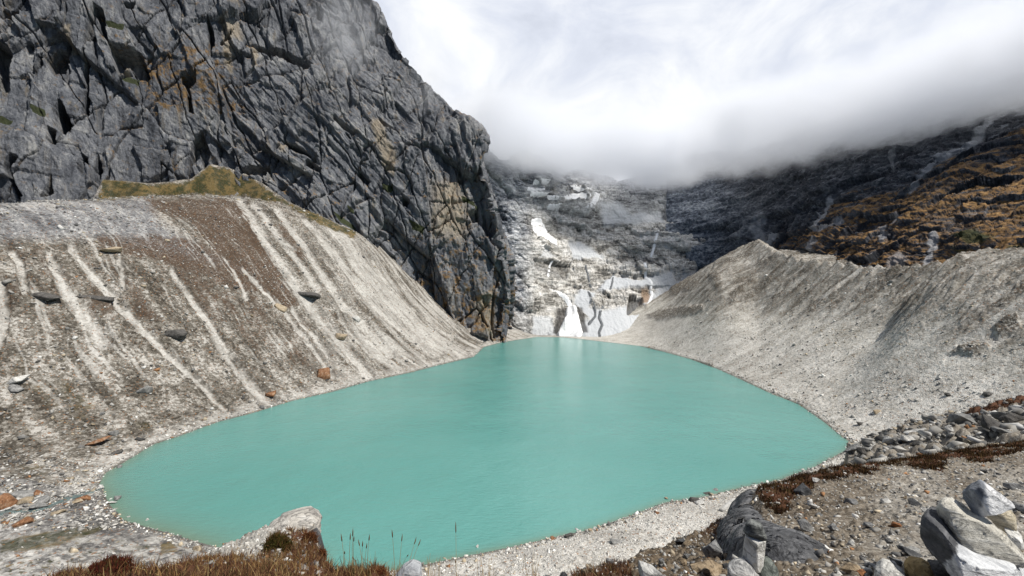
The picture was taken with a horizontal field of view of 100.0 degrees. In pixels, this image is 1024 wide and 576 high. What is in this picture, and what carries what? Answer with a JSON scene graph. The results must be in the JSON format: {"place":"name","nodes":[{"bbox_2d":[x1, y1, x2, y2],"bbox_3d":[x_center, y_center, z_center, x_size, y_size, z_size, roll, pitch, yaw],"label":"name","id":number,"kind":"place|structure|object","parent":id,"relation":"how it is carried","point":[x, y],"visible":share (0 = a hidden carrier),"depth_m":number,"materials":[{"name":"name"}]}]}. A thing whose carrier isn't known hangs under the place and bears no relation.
{"place":"outdoors","nodes":[
{"label":"outdoors","id":0,"kind":"place"},
{"bbox_2d":[0,488,104,515],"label":"stream","id":1,"kind":"structure","parent":0,"point":[49,506],"depth_m":174.89,"materials":[{"name":"liquid"}]},
{"bbox_2d":[0,0,515,342],"bbox_3d":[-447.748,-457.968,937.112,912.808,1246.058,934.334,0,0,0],"label":"cliff","id":2,"kind":"structure","parent":0,"point":[340,112],"depth_m":712.10,"materials":[{"name":"stone"}]},
{"bbox_2d":[198,526,334,574],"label":"gravel","id":3,"kind":"structure","parent":0,"point":[246,542],"depth_m":5.02,"materials":[{"name":"stone"}]},
{"bbox_2d":[99,337,848,570],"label":"water","id":4,"kind":"structure","parent":0,"point":[497,446],"depth_m":233.60,"materials":[{"name":"liquid"}]},
{"bbox_2d":[0,164,1023,575],"bbox_3d":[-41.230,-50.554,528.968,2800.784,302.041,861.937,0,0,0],"label":"terrain","id":5,"kind":"structure","parent":0,"point":[672,312],"depth_m":349.17,"materials":[{"name":"gravel"}]},
{"bbox_2d":[0,493,17,509],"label":"boulder","id":6,"kind":"object","parent":5,"relation":"on","point":[8,500],"visible":0.67,"depth_m":170.76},
{"bbox_2d":[7,383,23,391],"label":"boulder","id":7,"kind":"object","parent":5,"relation":"on","point":[14,387],"visible":1,"depth_m":246.06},
{"bbox_2d":[7,374,30,384],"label":"boulder","id":8,"kind":"object","parent":5,"relation":"on","point":[18,379],"visible":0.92,"depth_m":248.64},
{"bbox_2d":[11,516,33,527],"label":"boulder","id":9,"kind":"object","parent":5,"relation":"on","point":[25,520],"visible":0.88,"depth_m":158.34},
{"bbox_2d":[11,490,34,497],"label":"boulder","id":10,"kind":"object","parent":5,"relation":"on","point":[22,493],"visible":0.66,"depth_m":178.70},
{"bbox_2d":[16,496,33,504],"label":"boulder","id":11,"kind":"object","parent":5,"relation":"on","point":[27,499],"visible":0.79,"depth_m":173.75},
{"bbox_2d":[29,502,48,508],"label":"boulder","id":12,"kind":"object","parent":5,"relation":"on","point":[38,505],"visible":1,"depth_m":170.48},
{"bbox_2d":[31,495,49,502],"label":"boulder","id":13,"kind":"object","parent":5,"relation":"on","point":[45,498],"visible":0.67,"depth_m":175.38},
{"bbox_2d":[31,292,62,299],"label":"boulder","id":14,"kind":"object","parent":5,"relation":"on","point":[43,295],"visible":1,"depth_m":295.47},
{"bbox_2d":[50,509,65,515],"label":"boulder","id":15,"kind":"object","parent":5,"relation":"on","point":[57,512],"visible":0.85,"depth_m":167.27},
{"bbox_2d":[76,295,114,301],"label":"boulder","id":16,"kind":"object","parent":5,"relation":"on","point":[103,298],"visible":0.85,"depth_m":320.68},
{"bbox_2d":[85,436,110,445],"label":"boulder","id":17,"kind":"object","parent":5,"relation":"on","point":[97,441],"visible":0.86,"depth_m":232.56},
{"bbox_2d":[0,452,204,575],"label":"rubble","id":18,"kind":"object","parent":5,"relation":"on","point":[3,524],"visible":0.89,"depth_m":172.68,"materials":[{"name":"stone"}]},
{"bbox_2d":[75,495,90,500],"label":"boulder","id":19,"kind":"object","parent":18,"relation":"on","point":[86,497],"visible":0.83,"depth_m":180.27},
{"bbox_2d":[99,247,122,251],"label":"boulder","id":20,"kind":"object","parent":5,"relation":"on","point":[114,249],"visible":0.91,"depth_m":358.10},
{"bbox_2d":[108,430,119,435],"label":"boulder","id":21,"kind":"object","parent":5,"relation":"on","point":[114,433],"visible":1,"depth_m":244.21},
{"bbox_2d":[136,385,152,393],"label":"boulder","id":22,"kind":"object","parent":5,"relation":"on","point":[147,389],"visible":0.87,"depth_m":283.23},
{"bbox_2d":[165,329,187,339],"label":"boulder","id":23,"kind":"object","parent":5,"relation":"on","point":[180,334],"visible":1,"depth_m":332.85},
{"bbox_2d":[192,545,201,550],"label":"boulder","id":24,"kind":"object","parent":5,"relation":"on","point":[198,548],"visible":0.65,"depth_m":144.45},
{"bbox_2d":[0,194,490,512],"bbox_3d":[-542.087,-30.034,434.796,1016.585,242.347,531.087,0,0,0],"label":"rubble","id":25,"kind":"object","parent":5,"relation":"on","point":[9,280],"visible":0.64,"depth_m":354.19,"materials":[{"name":"stone"}]},
{"bbox_2d":[265,390,275,396],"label":"boulder","id":26,"kind":"object","parent":5,"relation":"on","point":[271,394],"visible":1,"depth_m":337.69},
{"bbox_2d":[274,303,286,311],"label":"boulder","id":27,"kind":"object","parent":5,"relation":"on","point":[280,307],"visible":0.94,"depth_m":433.61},
{"bbox_2d":[298,291,320,298],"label":"boulder","id":28,"kind":"object","parent":5,"relation":"on","point":[311,294],"visible":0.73,"depth_m":471.82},
{"bbox_2d":[317,367,330,379],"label":"boulder","id":29,"kind":"object","parent":5,"relation":"on","point":[323,373],"visible":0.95,"depth_m":387.56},
{"bbox_2d":[335,333,346,339],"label":"boulder","id":30,"kind":"object","parent":5,"relation":"on","point":[339,336],"visible":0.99,"depth_m":452.42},
{"bbox_2d":[84,345,860,574],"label":"shore stones","id":31,"kind":"object","parent":5,"relation":"on","point":[508,550],"visible":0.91,"depth_m":186.49,"materials":[{"name":"stone"}]},
{"bbox_2d":[557,305,582,336],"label":"snow cone","id":32,"kind":"object","parent":5,"relation":"on","point":[571,326],"visible":0.92,"depth_m":807.41,"materials":[{"name":"snow"}]},
{"bbox_2d":[390,486,756,575],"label":"gravel","id":33,"kind":"structure","parent":5,"relation":"on","point":[597,540],"depth_m":144.57,"materials":[{"name":"gravel"}]},
{"bbox_2d":[609,538,623,544],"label":"boulder","id":34,"kind":"object","parent":33,"relation":"on","point":[615,541],"visible":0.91,"depth_m":143.32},
{"bbox_2d":[719,498,734,511],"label":"boulder","id":35,"kind":"object","parent":5,"relation":"on","point":[724,507],"visible":0.42,"depth_m":167.56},
{"bbox_2d":[649,249,1023,506],"bbox_3d":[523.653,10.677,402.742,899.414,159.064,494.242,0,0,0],"label":"rubble","id":36,"kind":"object","parent":5,"relation":"on","point":[870,391],"visible":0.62,"depth_m":355.31,"materials":[{"name":"stone"}]},
{"bbox_2d":[71,395,1023,575],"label":"ground","id":37,"kind":"structure","parent":0,"point":[873,551],"depth_m":5.90,"materials":[{"name":"gravel"}]},
{"bbox_2d":[85,551,148,575],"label":"heath shrub","id":38,"kind":"object","parent":37,"relation":"on","point":[115,563],"visible":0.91,"depth_m":2.48,"materials":[{"name":"plant"}]},
{"bbox_2d":[41,536,394,575],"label":"heath","id":39,"kind":"object","parent":37,"relation":"on","point":[152,569],"visible":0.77,"depth_m":2.97,"materials":[{"name":"plant"}]},
{"bbox_2d":[231,537,249,560],"bbox_3d":[-2.261,2.121,3.526,0.252,0.252,0.118,0,0,32],"label":"grass tuft","id":40,"kind":"object","parent":37,"relation":"on","point":[239,552],"visible":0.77,"depth_m":3.50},
{"bbox_2d":[199,523,318,557],"bbox_3d":[-4.867,4.785,6.356,7.078,3.539,2.368,0,0,0],"label":"heath","id":41,"kind":"object","parent":37,"relation":"on","point":[292,529],"visible":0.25,"depth_m":6.18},
{"bbox_2d":[259,528,300,552],"bbox_3d":[-2.491,2.721,4.614,0.472,0.239,0.411,0,0,-35],"label":"green shrub","id":42,"kind":"object","parent":37,"relation":"on","point":[278,540],"visible":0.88,"depth_m":4.58,"materials":[{"name":"plant"}]},
{"bbox_2d":[269,506,321,532],"bbox_3d":[-3.471,3.826,6.828,0.842,0.424,0.768,0,0,-27],"label":"edge boulder","id":43,"kind":"object","parent":37,"relation":"on","point":[309,518],"visible":0.45,"depth_m":6.80,"materials":[{"name":"beige stone"}]},
{"bbox_2d":[297,529,320,543],"bbox_3d":[-2.561,3.127,5.396,0.280,0.211,0.345,0,0,21],"label":"heath shrub","id":44,"kind":"object","parent":37,"relation":"on","point":[312,534],"visible":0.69,"depth_m":5.39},
{"bbox_2d":[311,527,323,550],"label":"rock","id":45,"kind":"object","parent":37,"relation":"on","point":[320,542],"visible":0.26,"depth_m":6.53,"materials":[{"name":"stone"}]},
{"bbox_2d":[320,547,329,559],"bbox_3d":[-2.243,3.128,5.067,0.250,0.210,0.241,0,0,0],"label":"heath shrub","id":46,"kind":"object","parent":37,"relation":"on","point":[324,552],"visible":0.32,"depth_m":5.05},
{"bbox_2d":[337,531,372,575],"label":"grass tuft","id":47,"kind":"object","parent":37,"relation":"on","point":[363,569],"visible":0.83,"depth_m":2.92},
{"bbox_2d":[366,564,388,575],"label":"heath shrub","id":48,"kind":"object","parent":37,"relation":"on","point":[379,570],"visible":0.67,"depth_m":2.97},
{"bbox_2d":[388,532,420,575],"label":"grass tuft","id":49,"kind":"object","parent":37,"relation":"on","point":[397,570],"visible":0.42,"depth_m":2.89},
{"bbox_2d":[396,559,421,575],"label":"rounded boulder","id":50,"kind":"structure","parent":37,"relation":"on","point":[412,567],"depth_m":2.71,"materials":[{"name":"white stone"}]},
{"bbox_2d":[423,558,439,575],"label":"grass tuft","id":51,"kind":"object","parent":37,"relation":"on","point":[431,571],"visible":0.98,"depth_m":2.82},
{"bbox_2d":[477,559,493,575],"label":"grass tuft","id":52,"kind":"object","parent":37,"relation":"on","point":[481,574],"visible":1,"depth_m":2.78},
{"bbox_2d":[523,554,539,575],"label":"grass tuft","id":53,"kind":"object","parent":37,"relation":"on","point":[531,566],"visible":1,"depth_m":2.77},
{"bbox_2d":[569,514,724,575],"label":"heath","id":54,"kind":"object","parent":37,"relation":"on","point":[610,566],"visible":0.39,"depth_m":3.65,"materials":[{"name":"plant"}]},
{"bbox_2d":[638,560,662,575],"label":"stone","id":55,"kind":"object","parent":37,"relation":"on","point":[646,569],"visible":1,"depth_m":2.45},
{"bbox_2d":[675,538,684,544],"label":"stone","id":56,"kind":"object","parent":37,"relation":"on","point":[679,541],"visible":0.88,"depth_m":6.21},
{"bbox_2d":[690,559,722,575],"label":"stone","id":57,"kind":"object","parent":37,"relation":"on","point":[709,567],"visible":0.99,"depth_m":3.45,"materials":[{"name":"stone"}]},
{"bbox_2d":[701,539,723,558],"bbox_3d":[2.215,2.879,4.685,0.230,0.201,0.172,0,0,-25],"label":"stone","id":58,"kind":"object","parent":37,"relation":"on","point":[712,549],"visible":0.85,"depth_m":4.64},
{"bbox_2d":[727,557,758,575],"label":"cairn stone","id":59,"kind":"object","parent":37,"relation":"on","point":[741,566],"visible":0.97,"depth_m":3.10,"materials":[{"name":"stone"}]},
{"bbox_2d":[758,556,778,575],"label":"cairn stone","id":60,"kind":"object","parent":37,"relation":"on","point":[769,568],"visible":0.67,"depth_m":3.12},
{"bbox_2d":[743,534,765,572],"bbox_3d":[1.797,1.962,3.187,0.152,0.255,0.144,0,0,29],"label":"cairn stone","id":61,"kind":"object","parent":60,"relation":"on","point":[754,552],"visible":0.81,"depth_m":3.14,"materials":[{"name":"white stone"}]},
{"bbox_2d":[743,519,766,540],"bbox_3d":[1.804,1.792,3.192,0.157,0.125,0.132,0,0,30],"label":"cairn stone","id":62,"kind":"object","parent":61,"relation":"on","point":[752,528],"visible":1,"depth_m":3.15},
{"bbox_2d":[716,489,828,563],"bbox_3d":[3.547,3.428,6.153,1.162,2.230,5.810,0,0,25],"label":"rock outcrop","id":63,"kind":"object","parent":37,"relation":"on","point":[783,543],"visible":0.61,"depth_m":4.36,"materials":[{"name":"stone"}]},
{"bbox_2d":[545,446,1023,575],"bbox_3d":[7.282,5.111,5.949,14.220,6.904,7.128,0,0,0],"label":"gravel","id":64,"kind":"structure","parent":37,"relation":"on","point":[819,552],"depth_m":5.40,"materials":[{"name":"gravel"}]},
{"bbox_2d":[793,483,811,495],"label":"stone","id":65,"kind":"object","parent":37,"relation":"on","point":[802,489],"visible":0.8,"depth_m":6.65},
{"bbox_2d":[797,519,813,531],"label":"stone","id":66,"kind":"object","parent":37,"relation":"on","point":[805,525],"visible":0.98,"depth_m":4.95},
{"bbox_2d":[827,523,838,530],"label":"stone","id":67,"kind":"object","parent":37,"relation":"on","point":[832,527],"visible":0.98,"depth_m":4.77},
{"bbox_2d":[839,562,860,573],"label":"stone","id":68,"kind":"object","parent":37,"relation":"on","point":[848,567],"visible":0.97,"depth_m":3.33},
{"bbox_2d":[844,498,857,504],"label":"stone","id":69,"kind":"object","parent":37,"relation":"on","point":[852,501],"visible":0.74,"depth_m":5.90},
{"bbox_2d":[842,443,860,452],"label":"boulder","id":70,"kind":"object","parent":37,"relation":"on","point":[852,447],"visible":0.81,"depth_m":27.20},
{"bbox_2d":[855,569,865,575],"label":"stone","id":71,"kind":"object","parent":37,"relation":"on","point":[861,572],"visible":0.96,"depth_m":3.28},
{"bbox_2d":[856,447,866,454],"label":"boulder","id":72,"kind":"object","parent":37,"relation":"on","point":[860,450],"visible":0.99,"depth_m":24.85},
{"bbox_2d":[863,522,873,527],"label":"stone","id":73,"kind":"object","parent":37,"relation":"on","point":[869,524],"visible":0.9,"depth_m":4.74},
{"bbox_2d":[882,436,895,443],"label":"boulder","id":74,"kind":"object","parent":37,"relation":"on","point":[887,440],"visible":0.74,"depth_m":27.07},
{"bbox_2d":[874,558,904,575],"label":"stone","id":75,"kind":"object","parent":37,"relation":"on","point":[885,567],"visible":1,"depth_m":3.11,"materials":[{"name":"stone"}]},
{"bbox_2d":[888,556,903,565],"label":"stone","id":76,"kind":"object","parent":37,"relation":"on","point":[899,562],"visible":0.54,"depth_m":3.50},
{"bbox_2d":[891,521,901,526],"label":"stone","id":77,"kind":"object","parent":37,"relation":"on","point":[894,524],"visible":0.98,"depth_m":4.75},
{"bbox_2d":[892,447,908,452],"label":"boulder","id":78,"kind":"object","parent":37,"relation":"on","point":[900,450],"visible":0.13,"depth_m":23.85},
{"bbox_2d":[899,436,914,442],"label":"boulder","id":79,"kind":"object","parent":37,"relation":"on","point":[905,439],"visible":0.69,"depth_m":26.34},
{"bbox_2d":[896,545,922,556],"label":"stone","id":80,"kind":"object","parent":37,"relation":"on","point":[908,551],"visible":0.73,"depth_m":3.75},
{"bbox_2d":[906,546,920,553],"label":"stone","id":81,"kind":"object","parent":37,"relation":"on","point":[916,549],"visible":0.45,"depth_m":3.83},
{"bbox_2d":[903,428,925,434],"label":"boulder","id":82,"kind":"object","parent":37,"relation":"on","point":[907,432],"visible":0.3,"depth_m":30.12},
{"bbox_2d":[908,498,921,505],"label":"stone","id":83,"kind":"object","parent":37,"relation":"on","point":[912,501],"visible":0.67,"depth_m":5.55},
{"bbox_2d":[904,556,933,575],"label":"stone","id":84,"kind":"object","parent":37,"relation":"on","point":[915,566],"visible":0.99,"depth_m":3.10,"materials":[{"name":"stone"}]},
{"bbox_2d":[841,395,1023,464],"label":"rubble","id":85,"kind":"object","parent":37,"relation":"on","point":[867,444],"visible":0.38,"depth_m":26.00,"materials":[{"name":"stone"}]},
{"bbox_2d":[990,412,1004,420],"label":"boulder","id":86,"kind":"object","parent":85,"relation":"on","point":[996,415],"visible":0.31,"depth_m":28.62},
{"bbox_2d":[927,559,949,575],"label":"stone","id":87,"kind":"object","parent":37,"relation":"on","point":[938,568],"visible":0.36,"depth_m":3.20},
{"bbox_2d":[944,425,953,432],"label":"boulder","id":88,"kind":"object","parent":37,"relation":"on","point":[948,428],"visible":0.96,"depth_m":26.36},
{"bbox_2d":[947,413,977,424],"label":"boulder","id":89,"kind":"object","parent":37,"relation":"on","point":[955,418],"visible":0.83,"depth_m":29.06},
{"bbox_2d":[920,506,1023,575],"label":"cairn stone","id":90,"kind":"object","parent":37,"relation":"on","point":[950,552],"visible":0.76,"depth_m":2.93,"materials":[{"name":"stone"}]},
{"bbox_2d":[936,497,1023,567],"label":"cairn stone","id":91,"kind":"object","parent":90,"relation":"on","point":[973,532],"visible":0.93,"depth_m":2.98,"materials":[{"name":"stone"}]},
{"bbox_2d":[962,479,1014,517],"bbox_3d":[3.417,1.521,3.085,0.277,0.246,0.255,0,0,-42],"label":"cairn stone","id":92,"kind":"object","parent":91,"relation":"on","point":[982,498],"visible":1,"depth_m":3.04,"materials":[{"name":"stone"}]},
{"bbox_2d":[955,394,1023,416],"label":"heath","id":93,"kind":"object","parent":37,"relation":"on","point":[1004,405],"visible":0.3,"depth_m":37.98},
{"bbox_2d":[981,413,999,433],"bbox_3d":[23.619,6.786,20.935,1.204,0.633,1.184,29,13,10],"label":"boulder","id":94,"kind":"object","parent":37,"relation":"on","point":[987,422],"visible":0.75,"depth_m":21.03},
{"bbox_2d":[989,431,998,438],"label":"boulder","id":95,"kind":"object","parent":37,"relation":"on","point":[993,434],"visible":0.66,"depth_m":20.69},
{"bbox_2d":[991,426,1011,432],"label":"boulder","id":96,"kind":"object","parent":37,"relation":"on","point":[997,429],"visible":0.95,"depth_m":20.35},
{"bbox_2d":[999,411,1023,422],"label":"boulder","id":97,"kind":"object","parent":37,"relation":"on","point":[1009,417],"visible":0.82,"depth_m":27.23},
{"bbox_2d":[1003,483,1023,489],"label":"stone","id":98,"kind":"object","parent":37,"relation":"on","point":[1012,486],"visible":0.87,"depth_m":5.93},
{"bbox_2d":[1004,527,1023,549],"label":"cairn stone","id":99,"kind":"object","parent":37,"relation":"on","point":[1015,538],"visible":0.84,"depth_m":3.16,"materials":[{"name":"white stone"}]},
{"bbox_2d":[987,510,1016,532],"bbox_3d":[3.743,1.751,3.294,0.223,0.193,0.169,0,0,-41],"label":"cairn stone","id":100,"kind":"object","parent":99,"relation":"on","point":[1006,519],"visible":0.56,"depth_m":3.21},
{"bbox_2d":[1013,503,1023,513],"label":"stone","id":101,"kind":"object","parent":37,"relation":"on","point":[1019,507],"visible":0.71,"depth_m":4.88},
{"bbox_2d":[483,149,705,336],"bbox_3d":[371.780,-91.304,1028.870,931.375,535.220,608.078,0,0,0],"label":"headwall","id":102,"kind":"object","parent":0,"point":[613,229],"visible":0.4,"depth_m":995.12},
{"bbox_2d":[527,187,544,191],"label":"snow patch","id":103,"kind":"object","parent":102,"relation":"on","point":[531,189],"visible":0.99,"depth_m":1029.96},
{"bbox_2d":[530,191,546,197],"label":"snow patch","id":104,"kind":"object","parent":102,"relation":"on","point":[537,194],"visible":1,"depth_m":1036.45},
{"bbox_2d":[533,178,550,184],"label":"snow patch","id":105,"kind":"object","parent":102,"relation":"on","point":[544,181],"visible":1,"depth_m":1056.86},
{"bbox_2d":[531,218,556,244],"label":"snow patch","id":106,"kind":"object","parent":102,"relation":"on","point":[536,222],"visible":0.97,"depth_m":1003.00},
{"bbox_2d":[547,203,561,210],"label":"snow patch","id":107,"kind":"object","parent":102,"relation":"on","point":[552,207],"visible":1,"depth_m":1093.78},
{"bbox_2d":[547,195,561,199],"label":"snow patch","id":108,"kind":"object","parent":102,"relation":"on","point":[550,197],"visible":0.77,"depth_m":1088.33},
{"bbox_2d":[550,289,571,306],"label":"waterfall","id":109,"kind":"structure","parent":102,"relation":"on","point":[567,301],"depth_m":896.05,"materials":[{"name":"liquid"}]},
{"bbox_2d":[564,192,590,199],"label":"snow patch","id":110,"kind":"object","parent":102,"relation":"on","point":[576,196],"visible":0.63,"depth_m":1206.86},
{"bbox_2d":[570,185,591,191],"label":"snow patch","id":111,"kind":"object","parent":102,"relation":"on","point":[579,189],"visible":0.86,"depth_m":1223.42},
{"bbox_2d":[585,265,593,288],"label":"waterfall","id":112,"kind":"object","parent":102,"relation":"on","point":[588,278],"visible":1,"depth_m":965.54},
{"bbox_2d":[586,289,595,325],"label":"meltwater channel","id":113,"kind":"object","parent":102,"relation":"on","point":[594,308],"visible":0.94,"depth_m":861.82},
{"bbox_2d":[585,192,599,207],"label":"snow patch","id":114,"kind":"object","parent":102,"relation":"on","point":[595,199],"visible":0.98,"depth_m":1210.14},
{"bbox_2d":[598,306,603,336],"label":"meltwater channel","id":115,"kind":"object","parent":102,"relation":"on","point":[601,323],"visible":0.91,"depth_m":820.23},
{"bbox_2d":[644,263,653,302],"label":"waterfall","id":116,"kind":"structure","parent":102,"relation":"on","point":[650,282],"depth_m":941.66,"materials":[{"name":"liquid"}]},
{"bbox_2d":[650,230,658,256],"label":"waterfall","id":117,"kind":"structure","parent":102,"relation":"on","point":[654,244],"depth_m":1023.19,"materials":[{"name":"liquid"}]},
{"bbox_2d":[373,0,1023,180],"label":"sky","id":118,"kind":"structure","parent":0,"point":[619,90],"materials":[{"name":"white"}]},
{"bbox_2d":[665,71,1023,270],"bbox_3d":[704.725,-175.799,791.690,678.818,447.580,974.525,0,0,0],"label":"mountainside","id":119,"kind":"structure","parent":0,"point":[939,177],"depth_m":765.38,"materials":[{"name":"stone"}]},
{"bbox_2d":[755,439,1023,514],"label":"heath","id":120,"kind":"object","parent":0,"point":[804,475],"visible":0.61,"depth_m":7.85,"materials":[{"name":"plant"}]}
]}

